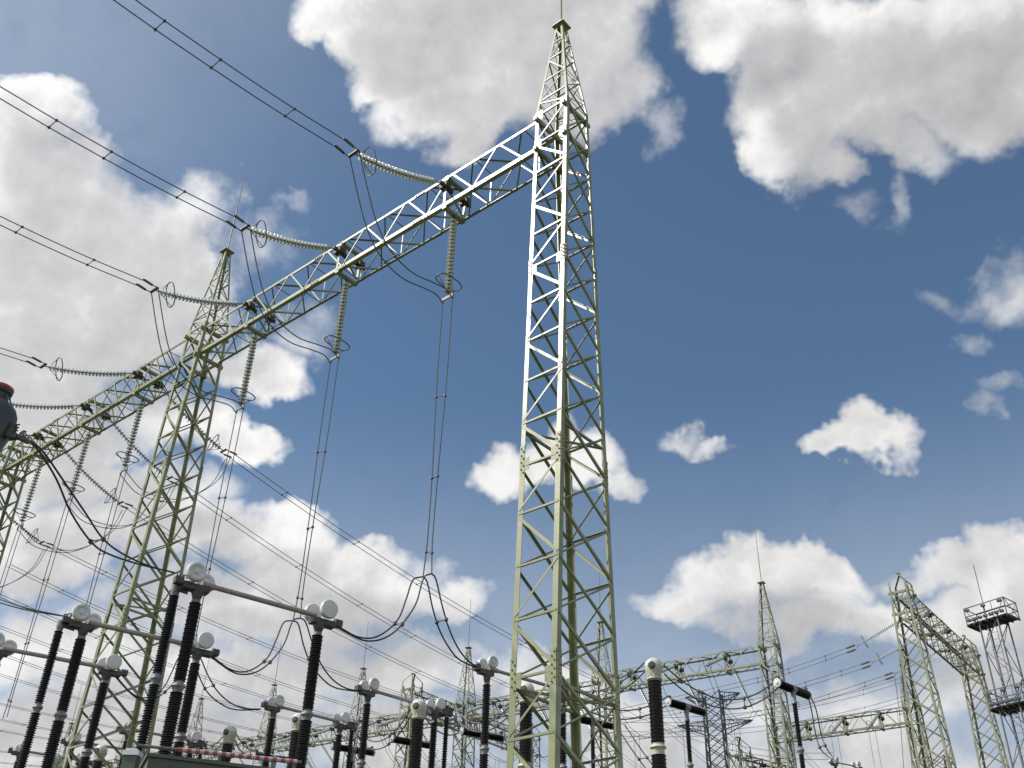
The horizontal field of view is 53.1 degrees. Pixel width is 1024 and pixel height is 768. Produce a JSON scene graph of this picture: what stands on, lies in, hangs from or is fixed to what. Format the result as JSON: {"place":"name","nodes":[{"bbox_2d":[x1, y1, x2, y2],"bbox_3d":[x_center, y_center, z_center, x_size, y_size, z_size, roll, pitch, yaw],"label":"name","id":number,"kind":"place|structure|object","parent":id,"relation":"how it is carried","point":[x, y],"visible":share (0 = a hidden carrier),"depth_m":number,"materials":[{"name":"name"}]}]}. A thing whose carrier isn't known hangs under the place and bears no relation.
{"place":"outdoors","nodes":[
{"label":"outdoors","id":0,"kind":"place"},
{"bbox_2d":[0,0,1023,767],"label":"sky","id":1,"kind":"structure","parent":0,"point":[808,215],"materials":[{"name":"blue"}]},
{"bbox_2d":[586,645,858,717],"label":"overhead conductor","id":2,"kind":"object","parent":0,"point":[746,680],"visible":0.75,"depth_m":65.88,"materials":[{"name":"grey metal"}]},
{"bbox_2d":[623,672,896,742],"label":"overhead conductor","id":3,"kind":"object","parent":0,"point":[777,707],"visible":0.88,"depth_m":71.31,"materials":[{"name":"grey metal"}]},
{"label":"ground","id":4,"kind":"structure","parent":0,"visible":0},
{"bbox_2d":[0,382,19,452],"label":"instrument transformer","id":5,"kind":"object","parent":4,"relation":"on","point":[9,425],"visible":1,"depth_m":14.89,"materials":[{"name":"grey metal"}]},
{"bbox_2d":[15,431,30,443],"bbox_3d":[-7.161,0.785,15.005,0.088,0.218,0.380,0,-34,2],"label":"cable clamp","id":6,"kind":"object","parent":5,"relation":"attached to","point":[23,439],"visible":1,"depth_m":14.97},
{"bbox_2d":[30,440,174,573],"bbox_3d":[-7.008,2.504,17.855,0.082,1.123,6.376,0,-34,3],"label":"loop cable","id":7,"kind":"object","parent":6,"relation":"attached to","point":[39,449],"visible":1,"depth_m":16.81,"materials":[{"name":"grey plastic"}]},
{"bbox_2d":[0,430,34,564],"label":"lattice tower","id":8,"kind":"structure","parent":4,"relation":"on","point":[14,478],"depth_m":47.95,"materials":[{"name":"metal"}]},
{"bbox_2d":[7,742,92,767],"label":"disconnector switch","id":9,"kind":"object","parent":4,"relation":"on","point":[16,752],"visible":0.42,"depth_m":39.55,"materials":[{"name":"metal"}]},
{"bbox_2d":[0,632,128,767],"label":"disconnector switch","id":10,"kind":"object","parent":4,"relation":"on","point":[107,667],"visible":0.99,"depth_m":28.10,"materials":[{"name":"ceramic"}]},
{"bbox_2d":[92,744,107,767],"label":"current transformer","id":11,"kind":"object","parent":4,"relation":"on","point":[102,749],"visible":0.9,"depth_m":35.98,"materials":[{"name":"metal"}]},
{"bbox_2d":[60,732,144,767],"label":"disconnector switch","id":12,"kind":"object","parent":4,"relation":"on","point":[76,741],"visible":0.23,"depth_m":38.07,"materials":[{"name":"metal"}]},
{"bbox_2d":[16,604,219,767],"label":"disconnector switch","id":13,"kind":"object","parent":4,"relation":"on","point":[92,622],"visible":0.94,"depth_m":24.00,"materials":[{"name":"ceramic"}]},
{"bbox_2d":[120,748,143,767],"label":"junction box","id":14,"kind":"object","parent":4,"relation":"on","point":[132,757],"visible":1,"depth_m":11.13,"materials":[{"name":"grey metal"}]},
{"bbox_2d":[62,175,245,767],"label":"lattice tower","id":15,"kind":"structure","parent":4,"relation":"on","point":[166,462],"depth_m":36.01,"materials":[{"name":"metal"}]},
{"bbox_2d":[5,339,197,477],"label":"lattice beam","id":16,"kind":"structure","parent":15,"relation":"attached to","point":[103,414],"depth_m":44.13,"materials":[{"name":"metal"}]},
{"bbox_2d":[13,459,42,529],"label":"insulator string","id":17,"kind":"object","parent":16,"relation":"hanging from","point":[34,484],"visible":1,"depth_m":45.16,"materials":[{"name":"green glass"}]},
{"bbox_2d":[9,399,79,409],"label":"insulator string","id":18,"kind":"object","parent":16,"relation":"attached to","point":[47,406],"visible":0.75,"depth_m":42.87,"materials":[{"name":"green glass"}]},
{"bbox_2d":[62,430,91,502],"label":"insulator string","id":19,"kind":"object","parent":16,"relation":"hanging from","point":[79,465],"visible":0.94,"depth_m":43.07,"materials":[{"name":"green glass"}]},
{"bbox_2d":[2,501,71,718],"bbox_3d":[-18.387,8.528,39.790,0.451,8.801,0.084,-24,-42,33],"label":"dropper cable","id":20,"kind":"object","parent":19,"relation":"hanging from","point":[28,642],"visible":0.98,"depth_m":39.48,"materials":[{"name":"grey metal"}]},
{"bbox_2d":[26,357,131,380],"bbox_3d":[-16.906,-0.589,40.327,0.538,1.895,4.127,-24,-42,33],"label":"insulator string","id":21,"kind":"object","parent":16,"relation":"attached to","point":[68,370],"visible":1,"depth_m":39.97,"materials":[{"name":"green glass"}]},
{"bbox_2d":[63,449,132,508],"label":"insulator string","id":22,"kind":"object","parent":16,"relation":"attached to","point":[99,486],"visible":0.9,"depth_m":48.09,"materials":[{"name":"green glass"}]},
{"bbox_2d":[127,506,503,706],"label":"overhead conductor","id":23,"kind":"object","parent":22,"relation":"hanging from","point":[303,615],"visible":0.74,"depth_m":56.69,"materials":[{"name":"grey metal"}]},
{"bbox_2d":[116,399,144,474],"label":"insulator string","id":24,"kind":"object","parent":16,"relation":"hanging from","point":[128,452],"visible":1,"depth_m":40.85,"materials":[{"name":"green glass"}]},
{"bbox_2d":[81,472,125,621],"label":"dropper cable","id":25,"kind":"object","parent":24,"relation":"hanging from","point":[99,553],"visible":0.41,"depth_m":38.40,"materials":[{"name":"grey metal"}]},
{"bbox_2d":[110,420,179,483],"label":"insulator string","id":26,"kind":"object","parent":16,"relation":"attached to","point":[145,458],"visible":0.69,"depth_m":45.83,"materials":[{"name":"green glass"}]},
{"bbox_2d":[175,484,509,687],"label":"overhead conductor","id":27,"kind":"object","parent":26,"relation":"hanging from","point":[329,583],"visible":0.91,"depth_m":54.23,"materials":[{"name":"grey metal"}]},
{"bbox_2d":[163,389,236,457],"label":"insulator string","id":28,"kind":"object","parent":16,"relation":"attached to","point":[209,438],"visible":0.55,"depth_m":43.97,"materials":[{"name":"green glass"}]},
{"bbox_2d":[230,455,601,683],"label":"overhead conductor","id":29,"kind":"object","parent":28,"relation":"attached to","point":[386,559],"visible":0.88,"depth_m":51.15,"materials":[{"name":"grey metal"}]},
{"bbox_2d":[116,720,207,767],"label":"disconnector switch","id":30,"kind":"object","parent":4,"relation":"on","point":[192,737],"visible":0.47,"depth_m":37.08,"materials":[{"name":"ceramic"}]},
{"bbox_2d":[182,661,208,756],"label":"lattice tower","id":31,"kind":"structure","parent":4,"relation":"on","point":[200,703],"depth_m":94.53,"materials":[{"name":"metal"}]},
{"bbox_2d":[139,752,271,767],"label":"control cabinet","id":32,"kind":"object","parent":4,"relation":"on","point":[153,760],"visible":1,"depth_m":11.46,"materials":[{"name":"grey metal"}]},
{"bbox_2d":[137,744,301,767],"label":"striped barrier","id":33,"kind":"object","parent":4,"relation":"on","point":[294,762],"visible":1,"depth_m":12.38,"materials":[{"name":"red"}]},
{"bbox_2d":[221,725,236,761],"bbox_3d":[-9.143,15.432,29.890,0.900,10.748,0.900,-24,-42,33],"label":"current transformer","id":34,"kind":"object","parent":4,"relation":"on","point":[229,735],"visible":0.75,"depth_m":32.52,"materials":[{"name":"grey ceramic"}]},
{"bbox_2d":[135,562,342,767],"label":"disconnector switch","id":35,"kind":"object","parent":4,"relation":"on","point":[200,585],"visible":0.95,"depth_m":20.70,"materials":[{"name":"ceramic"}]},
{"bbox_2d":[252,640,281,766],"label":"lattice tower","id":36,"kind":"structure","parent":4,"relation":"on","point":[267,726],"depth_m":89.32,"materials":[{"name":"metal"}]},
{"bbox_2d":[194,736,262,760],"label":"lattice beam","id":37,"kind":"structure","parent":36,"relation":"attached to","point":[233,749],"depth_m":90.22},
{"bbox_2d":[286,713,301,767],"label":"current transformer","id":38,"kind":"object","parent":4,"relation":"on","point":[295,722],"visible":0.51,"depth_m":31.04,"materials":[{"name":"brown ceramic"}]},
{"bbox_2d":[261,695,357,767],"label":"disconnector switch","id":39,"kind":"object","parent":4,"relation":"on","point":[274,706],"visible":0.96,"depth_m":33.38,"materials":[{"name":"metal"}]},
{"bbox_2d":[353,709,411,749],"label":"connecting cable","id":40,"kind":"object","parent":39,"relation":"attached to","point":[389,742],"visible":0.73,"depth_m":31.31,"materials":[{"name":"grey metal"}]},
{"bbox_2d":[330,741,375,767],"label":"circuit breaker","id":41,"kind":"object","parent":4,"relation":"on","point":[355,750],"visible":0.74,"depth_m":34.03,"materials":[{"name":"brown ceramic"}]},
{"bbox_2d":[342,622,368,767],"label":"lattice tower","id":42,"kind":"structure","parent":4,"relation":"on","point":[362,674],"depth_m":84.87,"materials":[{"name":"metal"}]},
{"bbox_2d":[271,722,348,752],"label":"lattice beam","id":43,"kind":"structure","parent":42,"relation":"attached to","point":[330,740],"depth_m":86.45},
{"bbox_2d":[354,678,452,767],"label":"disconnector switch","id":44,"kind":"object","parent":4,"relation":"on","point":[367,690],"visible":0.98,"depth_m":30.02,"materials":[{"name":"ceramic"}]},
{"bbox_2d":[452,695,518,732],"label":"connecting cable","id":45,"kind":"object","parent":44,"relation":"attached to","point":[496,725],"visible":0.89,"depth_m":29.65,"materials":[{"name":"rubber"}]},
{"bbox_2d":[393,673,423,767],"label":"lattice tower","id":46,"kind":"structure","parent":4,"relation":"on","point":[409,728],"depth_m":76.21,"materials":[{"name":"metal"}]},
{"bbox_2d":[415,692,519,750],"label":"lattice beam","id":47,"kind":"structure","parent":46,"relation":"attached to","point":[502,728],"depth_m":82.12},
{"bbox_2d":[390,733,429,754],"bbox_3d":[-3.345,15.921,30.346,0.900,10.715,1.509,-24,-42,33],"label":"circuit breaker","id":48,"kind":"object","parent":4,"relation":"on","point":[406,741],"visible":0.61,"depth_m":33.05,"materials":[{"name":"brown ceramic"}]},
{"bbox_2d":[408,699,426,767],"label":"current transformer","id":49,"kind":"object","parent":4,"relation":"on","point":[418,708],"visible":1,"depth_m":29.49,"materials":[{"name":"black ceramic"}]},
{"bbox_2d":[451,602,476,767],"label":"lattice tower","id":50,"kind":"structure","parent":4,"relation":"on","point":[464,721],"depth_m":79.42,"materials":[{"name":"metal"}]},
{"bbox_2d":[359,703,461,737],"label":"lattice beam","id":51,"kind":"structure","parent":50,"relation":"attached to","point":[387,729],"depth_m":82.89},
{"bbox_2d":[378,716,404,729],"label":"insulator string","id":52,"kind":"object","parent":51,"relation":"attached to","point":[386,723],"visible":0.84,"depth_m":79.82,"materials":[{"name":"grey"}]},
{"bbox_2d":[0,594,375,726],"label":"overhead conductor","id":53,"kind":"object","parent":52,"relation":"attached to","point":[188,670],"visible":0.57,"depth_m":67.48,"materials":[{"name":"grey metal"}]},
{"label":"insulator string","id":54,"kind":"object","parent":51,"relation":"attached to","visible":0},
{"bbox_2d":[7,565,406,720],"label":"overhead conductor","id":55,"kind":"object","parent":54,"relation":"hanging from","point":[210,658],"visible":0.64,"depth_m":64.71,"materials":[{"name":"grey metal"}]},
{"bbox_2d":[459,725,505,764],"bbox_3d":[-1.048,15.338,29.391,0.900,10.715,1.496,-24,-42,33],"label":"circuit breaker","id":56,"kind":"object","parent":4,"relation":"on","point":[500,736],"visible":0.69,"depth_m":32.17,"materials":[{"name":"brown ceramic"}]},
{"bbox_2d":[473,656,569,767],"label":"disconnector switch","id":57,"kind":"object","parent":4,"relation":"on","point":[484,670],"visible":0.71,"depth_m":25.88,"materials":[{"name":"ceramic"}]},
{"bbox_2d":[517,682,534,767],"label":"current transformer","id":58,"kind":"object","parent":4,"relation":"on","point":[525,748],"visible":0.73,"depth_m":27.82,"materials":[{"name":"brown ceramic"}]},
{"bbox_2d":[506,0,622,767],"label":"lattice tower","id":59,"kind":"structure","parent":4,"relation":"on","point":[561,451],"depth_m":24.17,"materials":[{"name":"metal"}]},
{"bbox_2d":[200,122,554,362],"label":"lattice beam","id":60,"kind":"structure","parent":59,"relation":"attached to","point":[444,184],"depth_m":34.74,"materials":[{"name":"metal"}]},
{"bbox_2d":[136,278,243,307],"bbox_3d":[-11.286,-3.118,36.358,0.538,1.895,4.127,-24,-42,33],"label":"insulator string","id":61,"kind":"object","parent":60,"relation":"attached to","point":[197,300],"visible":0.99,"depth_m":36.00,"materials":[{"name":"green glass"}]},
{"bbox_2d":[0,216,143,285],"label":"overhead conductor","id":62,"kind":"object","parent":61,"relation":"attached to","point":[87,264],"visible":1,"depth_m":32.88,"materials":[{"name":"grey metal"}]},
{"bbox_2d":[151,288,242,412],"bbox_3d":[-10.931,-1.079,35.562,0.501,2.967,4.233,-24,-42,33],"label":"jumper cable","id":63,"kind":"object","parent":61,"relation":"hanging from","point":[185,378],"visible":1,"depth_m":34.77,"materials":[{"name":"grey metal"}]},
{"bbox_2d":[231,333,257,413],"bbox_3d":[-9.570,-0.462,37.096,0.538,3.476,0.978,-24,-42,33],"label":"insulator string","id":64,"kind":"object","parent":60,"relation":"hanging from","point":[247,371],"visible":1,"depth_m":36.90,"materials":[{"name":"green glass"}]},
{"bbox_2d":[195,410,243,635],"bbox_3d":[-9.702,4.619,33.654,0.451,8.801,0.084,-24,-42,33],"label":"dropper cable","id":65,"kind":"object","parent":64,"relation":"hanging from","point":[219,497],"visible":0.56,"depth_m":34.06,"materials":[{"name":"grey metal"}]},
{"bbox_2d":[191,656,260,710],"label":"loop cable","id":66,"kind":"object","parent":65,"relation":"hanging from","point":[243,709],"visible":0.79,"depth_m":31.38,"materials":[{"name":"grey plastic"}]},
{"bbox_2d":[226,214,333,250],"bbox_3d":[-7.476,-4.832,33.666,0.538,1.895,4.127,-24,-42,33],"label":"insulator string","id":67,"kind":"object","parent":60,"relation":"attached to","point":[256,232],"visible":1,"depth_m":33.31,"materials":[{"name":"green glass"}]},
{"bbox_2d":[0,86,234,222],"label":"overhead conductor","id":68,"kind":"object","parent":67,"relation":"attached to","point":[103,158],"visible":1,"depth_m":29.07,"materials":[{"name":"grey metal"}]},
{"bbox_2d":[241,226,337,362],"bbox_3d":[-7.121,-2.794,32.870,0.501,2.967,4.233,-24,-42,33],"label":"jumper cable","id":69,"kind":"object","parent":67,"relation":"hanging from","point":[280,323],"visible":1,"depth_m":32.07,"materials":[{"name":"grey metal"}]},
{"bbox_2d":[324,279,349,362],"bbox_3d":[-5.760,-2.177,34.404,0.538,3.476,0.978,-24,-42,33],"label":"insulator string","id":70,"kind":"object","parent":60,"relation":"hanging from","point":[340,320],"visible":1,"depth_m":34.20,"materials":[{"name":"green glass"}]},
{"bbox_2d":[293,359,338,618],"bbox_3d":[-5.891,2.905,30.963,0.451,8.801,0.084,-24,-42,33],"label":"dropper cable","id":71,"kind":"object","parent":70,"relation":"hanging from","point":[307,529],"visible":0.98,"depth_m":30.67,"materials":[{"name":"grey metal"}]},
{"bbox_2d":[211,617,300,674],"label":"loop cable","id":72,"kind":"object","parent":71,"relation":"hanging from","point":[264,661],"visible":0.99,"depth_m":27.07,"materials":[{"name":"grey plastic"}]},
{"bbox_2d":[293,618,356,691],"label":"loop cable","id":73,"kind":"object","parent":71,"relation":"hanging from","point":[345,689],"visible":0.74,"depth_m":28.56,"materials":[{"name":"grey plastic"}]},
{"bbox_2d":[334,138,439,184],"bbox_3d":[-3.613,-6.571,30.937,0.538,1.895,4.127,-24,-42,33],"label":"insulator string","id":74,"kind":"object","parent":60,"relation":"attached to","point":[375,163],"visible":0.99,"depth_m":30.50,"materials":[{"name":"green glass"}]},
{"bbox_2d":[113,0,344,146],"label":"overhead conductor","id":75,"kind":"object","parent":74,"relation":"attached to","point":[220,60],"visible":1,"depth_m":26.51,"materials":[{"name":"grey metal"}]},
{"bbox_2d":[349,151,451,302],"bbox_3d":[-3.257,-4.533,30.141,0.501,2.967,4.233,-24,-42,33],"label":"jumper cable","id":76,"kind":"object","parent":74,"relation":"hanging from","point":[394,256],"visible":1,"depth_m":29.33,"materials":[{"name":"grey metal"}]},
{"bbox_2d":[435,216,461,303],"bbox_3d":[-1.896,-3.916,31.675,0.538,3.476,0.978,-24,-42,33],"label":"insulator string","id":77,"kind":"object","parent":60,"relation":"hanging from","point":[450,254],"visible":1,"depth_m":31.45,"materials":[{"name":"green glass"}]},
{"bbox_2d":[423,299,452,576],"bbox_3d":[-2.028,1.166,28.233,0.451,8.801,0.084,-24,-42,33],"label":"dropper cable","id":78,"kind":"object","parent":77,"relation":"hanging from","point":[432,478],"visible":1,"depth_m":27.86,"materials":[{"name":"grey metal"}]},
{"bbox_2d":[339,573,431,641],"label":"loop cable","id":79,"kind":"object","parent":78,"relation":"hanging from","point":[395,623],"visible":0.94,"depth_m":24.23,"materials":[{"name":"grey plastic"}]},
{"bbox_2d":[422,573,477,667],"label":"loop cable","id":80,"kind":"object","parent":78,"relation":"hanging from","point":[446,620],"visible":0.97,"depth_m":25.55,"materials":[{"name":"grey plastic"}]},
{"bbox_2d":[581,716,613,767],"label":"circuit breaker","id":81,"kind":"object","parent":4,"relation":"on","point":[609,724],"visible":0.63,"depth_m":30.67,"materials":[{"name":"brown ceramic"}]},
{"bbox_2d":[591,579,615,767],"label":"lattice tower","id":82,"kind":"structure","parent":4,"relation":"on","point":[598,684],"depth_m":74.16,"materials":[{"name":"metal"}]},
{"bbox_2d":[470,681,595,720],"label":"lattice beam","id":83,"kind":"structure","parent":82,"relation":"attached to","point":[494,713],"depth_m":77.92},
{"bbox_2d":[645,657,666,767],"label":"current transformer","id":84,"kind":"object","parent":4,"relation":"on","point":[654,671],"visible":1,"depth_m":25.83,"materials":[{"name":"black ceramic"}]},
{"bbox_2d":[663,665,777,709],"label":"connecting cable","id":85,"kind":"object","parent":84,"relation":"attached to","point":[700,701],"visible":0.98,"depth_m":26.70,"materials":[{"name":"grey metal"}]},
{"bbox_2d":[664,695,707,767],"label":"circuit breaker","id":86,"kind":"object","parent":4,"relation":"on","point":[687,708],"visible":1,"depth_m":29.15,"materials":[{"name":"brown ceramic"}]},
{"bbox_2d":[580,695,667,719],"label":"connecting cable","id":87,"kind":"object","parent":86,"relation":"attached to","point":[638,708],"visible":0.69,"depth_m":28.65,"materials":[{"name":"grey metal"}]},
{"bbox_2d":[677,689,752,767],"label":"transmission pylon","id":88,"kind":"object","parent":4,"relation":"on","point":[707,740],"visible":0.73,"depth_m":91.60,"materials":[{"name":"metal"}]},
{"bbox_2d":[727,736,752,767],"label":"lattice tower","id":89,"kind":"structure","parent":4,"relation":"on","point":[730,757],"depth_m":69.33,"materials":[{"name":"metal"}]},
{"bbox_2d":[755,532,796,767],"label":"lattice tower","id":90,"kind":"structure","parent":4,"relation":"on","point":[766,667],"depth_m":66.52,"materials":[{"name":"metal"}]},
{"bbox_2d":[599,646,761,694],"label":"lattice beam","id":91,"kind":"structure","parent":90,"relation":"attached to","point":[729,661],"depth_m":70.08,"materials":[{"name":"metal"}]},
{"bbox_2d":[627,677,902,722],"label":"overhead conductor","id":92,"kind":"object","parent":91,"relation":"hanging from","point":[760,710],"visible":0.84,"depth_m":68.49,"materials":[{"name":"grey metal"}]},
{"bbox_2d":[624,696,905,736],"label":"overhead conductor","id":93,"kind":"object","parent":91,"relation":"hanging from","point":[775,724],"visible":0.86,"depth_m":71.85,"materials":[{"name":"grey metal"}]},
{"bbox_2d":[767,624,793,767],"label":"lattice tower","id":94,"kind":"structure","parent":4,"relation":"on","point":[777,726],"depth_m":83.11,"materials":[{"name":"metal"}]},
{"bbox_2d":[773,676,811,767],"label":"circuit breaker","id":95,"kind":"object","parent":4,"relation":"on","point":[793,690],"visible":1,"depth_m":27.49,"materials":[{"name":"brown ceramic"}]},
{"bbox_2d":[809,697,834,759],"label":"connecting cable","id":96,"kind":"object","parent":95,"relation":"attached to","point":[824,745],"visible":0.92,"depth_m":28.53,"materials":[{"name":"grey metal"}]},
{"bbox_2d":[623,703,831,759],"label":"overhead conductor","id":97,"kind":"object","parent":96,"relation":"attached to","point":[733,744],"visible":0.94,"depth_m":58.56,"materials":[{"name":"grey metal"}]},
{"bbox_2d":[897,649,933,767],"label":"lattice tower","id":98,"kind":"structure","parent":4,"relation":"on","point":[904,707],"depth_m":77.50,"materials":[{"name":"metal"}]},
{"bbox_2d":[785,707,904,742],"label":"lattice beam","id":99,"kind":"structure","parent":98,"relation":"attached to","point":[847,724],"depth_m":80.01,"materials":[{"name":"metal"}]},
{"bbox_2d":[888,572,956,767],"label":"lattice tower","id":100,"kind":"structure","parent":4,"relation":"on","point":[911,610],"depth_m":57.42,"materials":[{"name":"metal"}]},
{"bbox_2d":[899,597,977,675],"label":"lattice beam","id":101,"kind":"structure","parent":100,"relation":"attached to","point":[939,637],"depth_m":63.69,"materials":[{"name":"metal"}]},
{"bbox_2d":[955,635,1009,767],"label":"lattice tower","id":102,"kind":"structure","parent":4,"relation":"on","point":[983,687],"depth_m":66.10,"materials":[{"name":"metal"}]},
{"bbox_2d":[963,565,1023,767],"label":"lighting mast","id":103,"kind":"object","parent":4,"relation":"on","point":[1008,708],"visible":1,"depth_m":51.37,"materials":[{"name":"grey metal"}]},
{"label":"lattice beam","id":104,"kind":"object","parent":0,"visible":0},
{"bbox_2d":[0,505,53,546],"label":"insulator string","id":105,"kind":"object","parent":104,"relation":"attached to","point":[30,534],"visible":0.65,"depth_m":52.21,"materials":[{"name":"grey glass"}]},
{"bbox_2d":[50,545,465,712],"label":"overhead conductor","id":106,"kind":"object","parent":105,"relation":"attached to","point":[236,631],"visible":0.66,"depth_m":60.75,"materials":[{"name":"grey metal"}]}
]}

